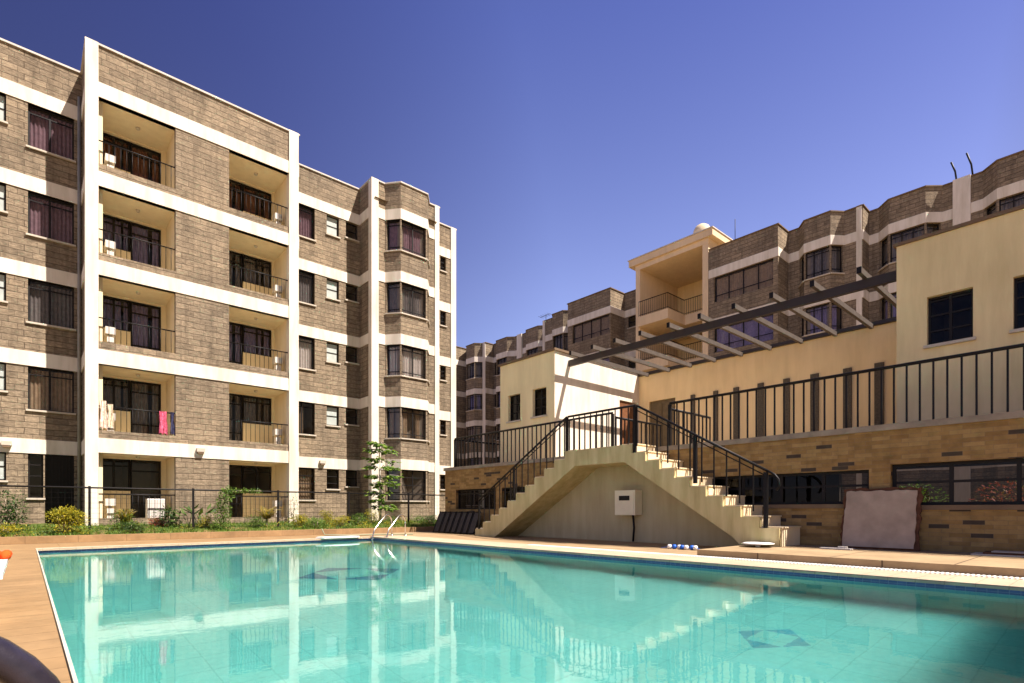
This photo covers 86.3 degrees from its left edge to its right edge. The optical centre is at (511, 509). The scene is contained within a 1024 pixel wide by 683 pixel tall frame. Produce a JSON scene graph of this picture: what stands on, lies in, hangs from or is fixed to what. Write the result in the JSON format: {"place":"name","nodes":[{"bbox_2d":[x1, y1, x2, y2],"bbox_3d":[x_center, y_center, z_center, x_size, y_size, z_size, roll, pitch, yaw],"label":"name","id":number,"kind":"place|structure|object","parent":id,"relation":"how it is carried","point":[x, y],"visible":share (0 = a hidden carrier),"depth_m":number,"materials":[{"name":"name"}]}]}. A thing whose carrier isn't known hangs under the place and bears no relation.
{"place":"outdoors","nodes":[
{"label":"outdoors","id":0,"kind":"place"},
{"bbox_2d":[0,534,366,682],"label":"pool deck","id":1,"kind":"structure","parent":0,"point":[27,622],"depth_m":5.42,"materials":[{"name":"tile"}]},
{"bbox_2d":[0,636,60,682],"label":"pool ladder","id":2,"kind":"object","parent":1,"relation":"attached to","point":[18,664],"visible":1,"depth_m":0.83,"materials":[{"name":"grey metal"}]},
{"bbox_2d":[35,535,1023,590],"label":"pool coping","id":3,"kind":"object","parent":1,"relation":"on","point":[1007,583],"visible":0.83,"depth_m":9.24,"materials":[{"name":"stone"}]},
{"bbox_2d":[36,549,77,682],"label":"pool edge trim","id":4,"kind":"structure","parent":3,"relation":"attached to","point":[71,671],"depth_m":3.92,"materials":[{"name":"white tile"}]},
{"bbox_2d":[527,544,1023,579],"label":"drain grate","id":5,"kind":"object","parent":3,"relation":"on","point":[977,575],"visible":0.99,"depth_m":9.05,"materials":[{"name":"white plastic"}]},
{"bbox_2d":[697,545,1023,577],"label":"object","id":6,"kind":"structure","parent":1,"relation":"on","point":[949,562],"depth_m":8.94,"materials":[{"name":"beige concrete"}]},
{"bbox_2d":[0,517,436,536],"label":"lawn","id":7,"kind":"structure","parent":0,"point":[43,524],"depth_m":17.98,"materials":[{"name":"green plant"}]},
{"bbox_2d":[0,489,31,530],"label":"shrub","id":8,"kind":"object","parent":7,"relation":"on","point":[10,516],"visible":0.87,"depth_m":15.26,"materials":[{"name":"green plant"}]},
{"bbox_2d":[42,504,89,533],"bbox_3d":[-12.622,0.294,15.505,1.118,0.929,0.894,0,0,-42],"label":"shrub","id":9,"kind":"object","parent":7,"relation":"on","point":[65,519],"visible":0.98,"depth_m":15.44,"materials":[{"name":"yellow plant"}]},
{"bbox_2d":[153,506,186,526],"bbox_3d":[-11.420,0.213,18.238,0.860,0.887,0.896,0,0,8],"label":"shrub","id":10,"kind":"object","parent":7,"relation":"on","point":[174,518],"visible":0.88,"depth_m":18.18,"materials":[{"name":"green plant"}]},
{"bbox_2d":[172,504,216,527],"bbox_3d":[-10.599,0.200,18.380,1.134,0.882,1.211,0,0,-12],"label":"strap plant","id":11,"kind":"object","parent":7,"relation":"on","point":[190,511],"visible":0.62,"depth_m":18.27,"materials":[{"name":"green plant"}]},
{"bbox_2d":[0,485,444,531],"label":"fence","id":12,"kind":"object","parent":7,"relation":"on","point":[205,490],"visible":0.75,"depth_m":18.04,"materials":[{"name":"black metal"}]},
{"bbox_2d":[210,485,261,529],"bbox_3d":[-9.353,-0.029,18.597,1.721,1.662,0.460,0,0,-42],"label":"vine","id":13,"kind":"object","parent":12,"relation":"attached to","point":[225,496],"visible":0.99,"depth_m":18.30,"materials":[{"name":"green plant"}]},
{"bbox_2d":[0,36,456,525],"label":"apartment building","id":14,"kind":"structure","parent":7,"relation":"on","point":[248,299],"depth_m":20.27,"materials":[{"name":"brick"}]},
{"bbox_2d":[26,454,44,499],"bbox_3d":[-16.483,-1.112,18.892,0.490,1.544,1.780,0,0,-42],"label":"window","id":15,"kind":"structure","parent":14,"relation":"in","point":[35,461],"depth_m":19.51,"materials":[{"name":"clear glass"}]},
{"bbox_2d":[26,104,75,162],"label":"window","id":16,"kind":"structure","parent":14,"relation":"in","point":[49,133],"depth_m":18.68,"materials":[{"name":"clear glass"}]},
{"bbox_2d":[26,192,75,246],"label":"window","id":17,"kind":"structure","parent":14,"relation":"in","point":[49,219],"depth_m":18.68,"materials":[{"name":"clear glass"}]},
{"bbox_2d":[26,279,75,330],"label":"window","id":18,"kind":"structure","parent":14,"relation":"in","point":[49,305],"depth_m":18.68,"materials":[{"name":"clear glass"}]},
{"bbox_2d":[26,366,75,414],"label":"window","id":19,"kind":"structure","parent":14,"relation":"in","point":[49,390],"depth_m":18.69,"materials":[{"name":"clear glass"}]},
{"bbox_2d":[45,455,73,522],"bbox_3d":[-15.538,-0.660,18.763,0.770,2.420,0.070,0,0,-42],"label":"door","id":20,"kind":"structure","parent":14,"relation":"in","point":[59,469],"depth_m":18.73,"materials":[{"name":"black glass"}]},
{"bbox_2d":[99,400,106,428],"bbox_3d":[-13.505,-3.112,18.043,0.223,0.985,0.130,0,0,-42],"label":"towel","id":21,"kind":"object","parent":14,"relation":"hanging from","point":[103,417],"visible":1,"depth_m":18.02,"materials":[{"name":"fabric"}]},
{"bbox_2d":[103,132,129,171],"bbox_3d":[-15.070,-12.918,20.606,0.846,1.172,2.200,0,0,-42],"label":"window","id":22,"kind":"structure","parent":14,"relation":"in","point":[120,154],"depth_m":19.95,"materials":[{"name":"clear glass"}]},
{"bbox_2d":[103,214,129,251],"bbox_3d":[-15.070,-10.003,20.606,0.846,1.172,2.200,0,0,-42],"label":"window","id":23,"kind":"structure","parent":14,"relation":"in","point":[113,224],"depth_m":19.93,"materials":[{"name":"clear glass"}]},
{"bbox_2d":[103,295,129,331],"bbox_3d":[-15.070,-7.088,20.606,0.846,1.172,2.200,0,0,-42],"label":"window","id":24,"kind":"structure","parent":14,"relation":"in","point":[113,308],"depth_m":19.88,"materials":[{"name":"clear glass"}]},
{"bbox_2d":[103,377,129,411],"bbox_3d":[-15.070,-4.173,20.606,0.846,1.172,2.200,0,0,-42],"label":"window","id":25,"kind":"structure","parent":14,"relation":"in","point":[112,387],"depth_m":19.91,"materials":[{"name":"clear glass"}]},
{"bbox_2d":[103,458,129,490],"bbox_3d":[-15.070,-1.266,20.606,0.846,1.157,2.200,0,0,-42],"label":"window","id":26,"kind":"structure","parent":14,"relation":"in","point":[112,468],"depth_m":21.35,"materials":[{"name":"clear glass"}]},
{"bbox_2d":[122,143,160,227],"bbox_3d":[-14.399,-12.358,21.205,0.966,2.292,2.200,0,0,-42],"label":"balcony door","id":27,"kind":"structure","parent":14,"relation":"in","point":[143,162],"depth_m":20.51,"materials":[{"name":"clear glass"}]},
{"bbox_2d":[122,222,160,302],"bbox_3d":[-14.399,-9.443,21.205,0.966,2.292,2.200,0,0,-42],"label":"balcony door","id":28,"kind":"structure","parent":14,"relation":"in","point":[138,231],"depth_m":20.51,"materials":[{"name":"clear glass"}]},
{"bbox_2d":[122,301,160,350],"bbox_3d":[-14.399,-6.528,21.205,0.966,2.292,2.200,0,0,-42],"label":"balcony door","id":29,"kind":"structure","parent":14,"relation":"in","point":[142,314],"depth_m":20.52,"materials":[{"name":"black glass"}]},
{"bbox_2d":[122,381,160,434],"bbox_3d":[-14.399,-3.613,21.205,0.966,2.292,2.200,0,0,-42],"label":"balcony door","id":30,"kind":"structure","parent":14,"relation":"in","point":[144,396],"depth_m":20.51,"materials":[{"name":"black glass"}]},
{"bbox_2d":[122,460,160,517],"bbox_3d":[-14.399,-0.706,21.205,0.966,2.277,2.200,0,0,-42],"label":"balcony door","id":31,"kind":"structure","parent":14,"relation":"in","point":[144,474],"depth_m":21.98,"materials":[{"name":"black glass"}]},
{"bbox_2d":[145,498,164,517],"bbox_3d":[-12.715,0.029,19.467,0.520,0.859,0.415,0,0,-42],"label":"cabinet","id":32,"kind":"object","parent":14,"relation":"on","point":[154,507],"visible":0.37,"depth_m":19.29,"materials":[{"name":"white plastic"}]},
{"bbox_2d":[229,179,242,211],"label":"balcony door","id":33,"kind":"structure","parent":14,"relation":"in","point":[239,186],"depth_m":22.62,"materials":[{"name":"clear glass"}]},
{"bbox_2d":[229,250,242,287],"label":"balcony door","id":34,"kind":"structure","parent":14,"relation":"in","point":[234,257],"depth_m":22.60,"materials":[{"name":"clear glass"}]},
{"bbox_2d":[229,322,242,364],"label":"balcony door","id":35,"kind":"structure","parent":14,"relation":"in","point":[233,327],"depth_m":22.61,"materials":[{"name":"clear glass"}]},
{"bbox_2d":[229,393,242,440],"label":"balcony door","id":36,"kind":"structure","parent":14,"relation":"in","point":[238,403],"depth_m":22.61,"materials":[{"name":"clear glass"}]},
{"bbox_2d":[229,465,242,516],"bbox_3d":[-12.211,-0.706,23.154,0.866,2.277,2.200,0,0,-42],"label":"balcony door","id":37,"kind":"structure","parent":14,"relation":"in","point":[233,503],"depth_m":22.95,"materials":[{"name":"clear glass"}]},
{"bbox_2d":[229,465,270,493],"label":"window","id":38,"kind":"structure","parent":14,"relation":"in","point":[259,477],"depth_m":23.83,"materials":[{"name":"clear glass"}]},
{"bbox_2d":[232,184,270,219],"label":"window","id":39,"kind":"structure","parent":14,"relation":"in","point":[250,190],"depth_m":23.06,"materials":[{"name":"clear glass"}]},
{"bbox_2d":[232,254,270,288],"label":"window","id":40,"kind":"structure","parent":14,"relation":"in","point":[251,263],"depth_m":23.13,"materials":[{"name":"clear glass"}]},
{"bbox_2d":[232,325,270,359],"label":"window","id":41,"kind":"structure","parent":14,"relation":"in","point":[253,336],"depth_m":23.12,"materials":[{"name":"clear glass"}]},
{"bbox_2d":[232,395,270,426],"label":"window","id":42,"kind":"structure","parent":14,"relation":"in","point":[258,409],"depth_m":23.12,"materials":[{"name":"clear glass"}]},
{"bbox_2d":[299,467,313,500],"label":"window","id":43,"kind":"structure","parent":14,"relation":"in","point":[306,475],"depth_m":24.55,"materials":[{"name":"brown glass"}]},
{"bbox_2d":[299,205,316,241],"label":"window","id":44,"kind":"structure","parent":14,"relation":"in","point":[306,215],"depth_m":24.56,"materials":[{"name":"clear glass"}]},
{"bbox_2d":[299,270,316,306],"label":"window","id":45,"kind":"structure","parent":14,"relation":"in","point":[306,280],"depth_m":24.56,"materials":[{"name":"grey glass"}]},
{"bbox_2d":[299,336,316,371],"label":"window","id":46,"kind":"structure","parent":14,"relation":"in","point":[306,345],"depth_m":24.56,"materials":[{"name":"beige glass"}]},
{"bbox_2d":[299,402,316,435],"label":"window","id":47,"kind":"structure","parent":14,"relation":"in","point":[306,410],"depth_m":24.87,"materials":[{"name":"black glass"}]},
{"bbox_2d":[326,216,340,238],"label":"window","id":48,"kind":"structure","parent":14,"relation":"in","point":[332,223],"depth_m":25.23,"materials":[{"name":"white glass"}]},
{"bbox_2d":[326,279,340,301],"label":"window","id":49,"kind":"structure","parent":14,"relation":"in","point":[332,286],"depth_m":25.24,"materials":[{"name":"white glass"}]},
{"bbox_2d":[326,343,340,364],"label":"window","id":50,"kind":"structure","parent":14,"relation":"in","point":[332,349],"depth_m":25.25,"materials":[{"name":"white glass"}]},
{"bbox_2d":[326,406,340,427],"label":"window","id":51,"kind":"structure","parent":14,"relation":"in","point":[332,412],"depth_m":25.27,"materials":[{"name":"white glass"}]},
{"bbox_2d":[326,470,340,489],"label":"window","id":52,"kind":"structure","parent":14,"relation":"in","point":[332,475],"depth_m":25.71,"materials":[{"name":"black glass"}]},
{"bbox_2d":[345,284,358,303],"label":"window","id":53,"kind":"structure","parent":14,"relation":"in","point":[351,291],"depth_m":26.18,"materials":[{"name":"black glass"}]},
{"bbox_2d":[345,346,358,364],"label":"window","id":54,"kind":"structure","parent":14,"relation":"in","point":[351,353],"depth_m":26.22,"materials":[{"name":"black glass"}]},
{"bbox_2d":[345,408,358,426],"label":"window","id":55,"kind":"structure","parent":14,"relation":"in","point":[351,414],"depth_m":26.30,"materials":[{"name":"black glass"}]},
{"bbox_2d":[345,470,358,487],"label":"window","id":56,"kind":"structure","parent":14,"relation":"in","point":[351,476],"depth_m":26.30,"materials":[{"name":"black glass"}]},
{"bbox_2d":[385,220,403,251],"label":"window","id":57,"kind":"structure","parent":14,"relation":"in","point":[391,225],"depth_m":25.75,"materials":[{"name":"purple glass"}]},
{"bbox_2d":[385,283,403,314],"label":"window","id":58,"kind":"structure","parent":14,"relation":"in","point":[391,288],"depth_m":25.74,"materials":[{"name":"grey glass"}]},
{"bbox_2d":[385,345,403,376],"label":"window","id":59,"kind":"structure","parent":14,"relation":"in","point":[391,371],"depth_m":25.75,"materials":[{"name":"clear glass"}]},
{"bbox_2d":[385,407,407,438],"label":"window","id":60,"kind":"structure","parent":14,"relation":"in","point":[390,412],"depth_m":25.76,"materials":[{"name":"black glass"}]},
{"bbox_2d":[386,470,407,501],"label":"window","id":61,"kind":"structure","parent":14,"relation":"in","point":[404,473],"depth_m":25.87,"materials":[{"name":"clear glass"}]},
{"bbox_2d":[391,470,427,501],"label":"window","id":62,"kind":"structure","parent":14,"relation":"in","point":[393,473],"depth_m":25.97,"materials":[{"name":"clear glass"}]},
{"bbox_2d":[393,408,427,441],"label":"window","id":63,"kind":"structure","parent":14,"relation":"in","point":[396,415],"depth_m":25.90,"materials":[{"name":"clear glass"}]},
{"bbox_2d":[394,345,427,380],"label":"window","id":64,"kind":"structure","parent":14,"relation":"in","point":[411,358],"depth_m":26.07,"materials":[{"name":"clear glass"}]},
{"bbox_2d":[395,283,427,320],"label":"window","id":65,"kind":"structure","parent":14,"relation":"in","point":[410,295],"depth_m":26.01,"materials":[{"name":"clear glass"}]},
{"bbox_2d":[396,221,427,259],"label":"window","id":66,"kind":"structure","parent":14,"relation":"in","point":[411,235],"depth_m":26.05,"materials":[{"name":"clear glass"}]},
{"bbox_2d":[408,411,429,443],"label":"window","id":67,"kind":"structure","parent":14,"relation":"in","point":[420,412],"depth_m":26.41,"materials":[{"name":"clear glass"}]},
{"bbox_2d":[408,471,429,501],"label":"window","id":68,"kind":"structure","parent":14,"relation":"in","point":[416,489],"depth_m":26.41,"materials":[{"name":"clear glass"}]},
{"bbox_2d":[361,441,402,521],"bbox_3d":[-5.697,-1.177,23.530,1.732,3.556,1.859,0,0,-42],"label":"young tree","id":69,"kind":"object","parent":7,"relation":"on","point":[377,485],"visible":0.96,"depth_m":23.34,"materials":[{"name":"green plant"}]},
{"bbox_2d":[0,0,1023,347],"label":"sky","id":70,"kind":"structure","parent":0,"point":[563,143],"materials":[{"name":"blue"}]},
{"bbox_2d":[38,538,1023,594],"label":"pool basin","id":71,"kind":"object","parent":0,"point":[850,578],"visible":0.12,"depth_m":9.80,"materials":[{"name":"tile"}]},
{"bbox_2d":[39,540,1023,682],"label":"water","id":72,"kind":"structure","parent":0,"point":[368,611],"depth_m":4.82,"materials":[{"name":"teal liquid"}]},
{"bbox_2d":[354,531,719,554],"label":"pool terrace","id":73,"kind":"structure","parent":0,"point":[624,545],"depth_m":15.06,"materials":[{"name":"stone"}]},
{"bbox_2d":[475,443,800,546],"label":"staircase","id":74,"kind":"structure","parent":73,"relation":"on","point":[571,495],"depth_m":15.03,"materials":[{"name":"paint"}]},
{"bbox_2d":[478,416,566,528],"bbox_3d":[0.229,-1.013,17.418,0.060,3.426,4.160,0,0,-42],"label":"stair railing","id":75,"kind":"object","parent":74,"relation":"on","point":[529,452],"visible":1,"depth_m":17.31,"materials":[{"name":"black metal"}]},
{"bbox_2d":[567,404,636,452],"bbox_3d":[2.409,-2.091,14.972,0.070,1.282,2.377,0,0,-42],"label":"stair railing","id":76,"kind":"object","parent":74,"relation":"on","point":[634,423],"visible":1,"depth_m":14.78,"materials":[{"name":"black metal"}]},
{"bbox_2d":[615,490,641,541],"bbox_3d":[3.236,0.171,15.235,0.356,1.422,0.680,0,0,-42],"label":"meter box","id":77,"kind":"object","parent":74,"relation":"attached to","point":[628,502],"visible":1,"depth_m":15.07,"materials":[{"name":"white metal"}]},
{"bbox_2d":[636,405,780,527],"bbox_3d":[4.404,-1.163,12.733,0.076,3.086,3.599,0,0,-42],"label":"stair railing","id":78,"kind":"object","parent":74,"relation":"on","point":[764,474],"visible":1,"depth_m":12.71,"materials":[{"name":"black metal"}]},
{"bbox_2d":[456,287,635,466],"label":"apartment building","id":79,"kind":"structure","parent":0,"point":[603,318],"depth_m":46.34,"materials":[{"name":"brick"}]},
{"bbox_2d":[573,314,608,343],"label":"window","id":80,"kind":"structure","parent":79,"relation":"in","point":[599,326],"depth_m":39.07,"materials":[{"name":"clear glass"}]},
{"bbox_2d":[628,226,732,371],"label":"stair tower","id":81,"kind":"structure","parent":0,"point":[672,283],"depth_m":35.39,"materials":[{"name":"paint"}]},
{"bbox_2d":[443,204,1023,552],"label":"clubhouse","id":82,"kind":"structure","parent":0,"point":[960,288],"depth_m":11.70,"materials":[{"name":"paint"}]},
{"bbox_2d":[458,488,495,508],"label":"window","id":83,"kind":"structure","parent":82,"relation":"in","point":[467,498],"depth_m":21.08,"materials":[{"name":"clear glass"}]},
{"bbox_2d":[506,394,520,423],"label":"window","id":84,"kind":"structure","parent":82,"relation":"in","point":[515,400],"depth_m":21.08,"materials":[{"name":"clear glass"}]},
{"bbox_2d":[454,412,613,466],"bbox_3d":[0.330,-2.282,18.867,0.070,1.164,7.900,0,0,-42],"label":"terrace railing","id":85,"kind":"object","parent":82,"relation":"on","point":[555,422],"visible":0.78,"depth_m":18.63,"materials":[{"name":"black metal"}]},
{"bbox_2d":[530,388,546,418],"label":"window","id":86,"kind":"structure","parent":82,"relation":"in","point":[540,394],"depth_m":20.07,"materials":[{"name":"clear glass"}]},
{"bbox_2d":[620,401,635,443],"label":"door","id":87,"kind":"structure","parent":82,"relation":"in","point":[625,410],"depth_m":22.19,"materials":[{"name":"brown wood"}]},
{"bbox_2d":[616,416,660,446],"bbox_3d":[3.902,-2.217,16.739,2.331,1.034,0.068,0,0,-42],"label":"terrace railing","id":88,"kind":"object","parent":82,"relation":"on","point":[641,422],"visible":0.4,"depth_m":16.53,"materials":[{"name":"black metal"}]},
{"bbox_2d":[650,398,674,446],"bbox_3d":[6.086,-3.065,21.968,0.080,2.710,1.200,0,0,-42],"label":"door","id":89,"kind":"structure","parent":82,"relation":"in","point":[660,408],"depth_m":21.98,"materials":[{"name":"brown wood"}]},
{"bbox_2d":[672,408,710,444],"bbox_3d":[5.025,-2.217,15.329,2.131,1.034,0.068,0,0,-42],"label":"terrace railing","id":90,"kind":"object","parent":82,"relation":"on","point":[687,413],"visible":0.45,"depth_m":15.19,"materials":[{"name":"black metal"}]},
{"bbox_2d":[568,266,896,376],"bbox_3d":[6.821,-5.380,17.271,4.692,0.360,10.150,0,0,-42],"label":"pergola","id":91,"kind":"object","parent":82,"relation":"attached to","point":[868,281],"visible":0.94,"depth_m":16.09,"materials":[{"name":"metal"}]},
{"bbox_2d":[712,470,868,504],"bbox_3d":[5.884,-0.470,12.853,0.050,0.700,4.440,0,0,-42],"label":"window","id":92,"kind":"structure","parent":82,"relation":"in","point":[815,487],"depth_m":12.22,"materials":[{"name":"black glass"}]},
{"bbox_2d":[668,343,1023,445],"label":"terrace railing","id":93,"kind":"object","parent":82,"relation":"on","point":[920,362],"visible":0.99,"depth_m":11.24,"materials":[{"name":"black metal"}]},
{"bbox_2d":[923,288,975,348],"bbox_3d":[8.912,-3.885,11.118,0.240,1.070,0.840,0,0,-42],"label":"window","id":94,"kind":"structure","parent":82,"relation":"in","point":[950,316],"depth_m":11.16,"materials":[{"name":"black glass"}]},
{"bbox_2d":[892,458,1023,504],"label":"window","id":95,"kind":"structure","parent":82,"relation":"in","point":[995,481],"depth_m":10.06,"materials":[{"name":"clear glass"}]},
{"bbox_2d":[1009,277,1023,333],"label":"window","id":96,"kind":"structure","parent":82,"relation":"in","point":[1018,282],"depth_m":10.41,"materials":[{"name":"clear glass"}]},
{"bbox_2d":[840,487,923,550],"bbox_3d":[7.238,0.159,10.748,0.388,1.219,1.362,0,0,-42],"label":"stone slab","id":97,"kind":"object","parent":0,"point":[889,518],"depth_m":10.67,"materials":[{"name":"grey stone"}]},
{"bbox_2d":[971,550,1023,557],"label":"paving slab","id":98,"kind":"structure","parent":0,"point":[1005,553],"depth_m":9.11,"materials":[{"name":"grey stone"}]},
{"label":"ground","id":99,"kind":"structure","parent":0,"visible":0},
{"bbox_2d":[0,527,433,544],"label":"kerb","id":100,"kind":"structure","parent":99,"relation":"on","point":[88,538],"depth_m":16.94,"materials":[{"name":"concrete"}]},
{"bbox_2d":[708,150,1023,356],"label":"apartment building","id":101,"kind":"structure","parent":99,"relation":"on","point":[829,249],"depth_m":27.94,"materials":[{"name":"brick"}]},
{"bbox_2d":[715,259,772,301],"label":"window","id":102,"kind":"structure","parent":101,"relation":"in","point":[758,276],"depth_m":30.67,"materials":[{"name":"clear glass"}]},
{"bbox_2d":[715,314,772,351],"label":"window","id":103,"kind":"structure","parent":101,"relation":"in","point":[752,328],"depth_m":30.67,"materials":[{"name":"clear glass"}]},
{"bbox_2d":[804,246,832,281],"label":"window","id":104,"kind":"structure","parent":101,"relation":"in","point":[818,258],"depth_m":28.55,"materials":[{"name":"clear glass"}]},
{"bbox_2d":[804,303,832,336],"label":"window","id":105,"kind":"structure","parent":101,"relation":"in","point":[819,313],"depth_m":28.55,"materials":[{"name":"clear glass"}]},
{"bbox_2d":[823,303,841,329],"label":"window","id":106,"kind":"structure","parent":101,"relation":"in","point":[836,311],"depth_m":28.19,"materials":[{"name":"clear glass"}]},
{"bbox_2d":[825,246,844,273],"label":"window","id":107,"kind":"structure","parent":101,"relation":"in","point":[837,250],"depth_m":28.19,"materials":[{"name":"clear glass"}]},
{"bbox_2d":[878,235,897,271],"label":"window","id":108,"kind":"structure","parent":101,"relation":"in","point":[884,243],"depth_m":27.45,"materials":[{"name":"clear glass"}]},
{"bbox_2d":[888,225,923,264],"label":"window","id":109,"kind":"structure","parent":101,"relation":"in","point":[914,232],"depth_m":26.56,"materials":[{"name":"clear glass"}]},
{"bbox_2d":[999,193,1023,211],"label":"window","id":110,"kind":"structure","parent":101,"relation":"in","point":[1013,201],"depth_m":23.65,"materials":[{"name":"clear glass"}]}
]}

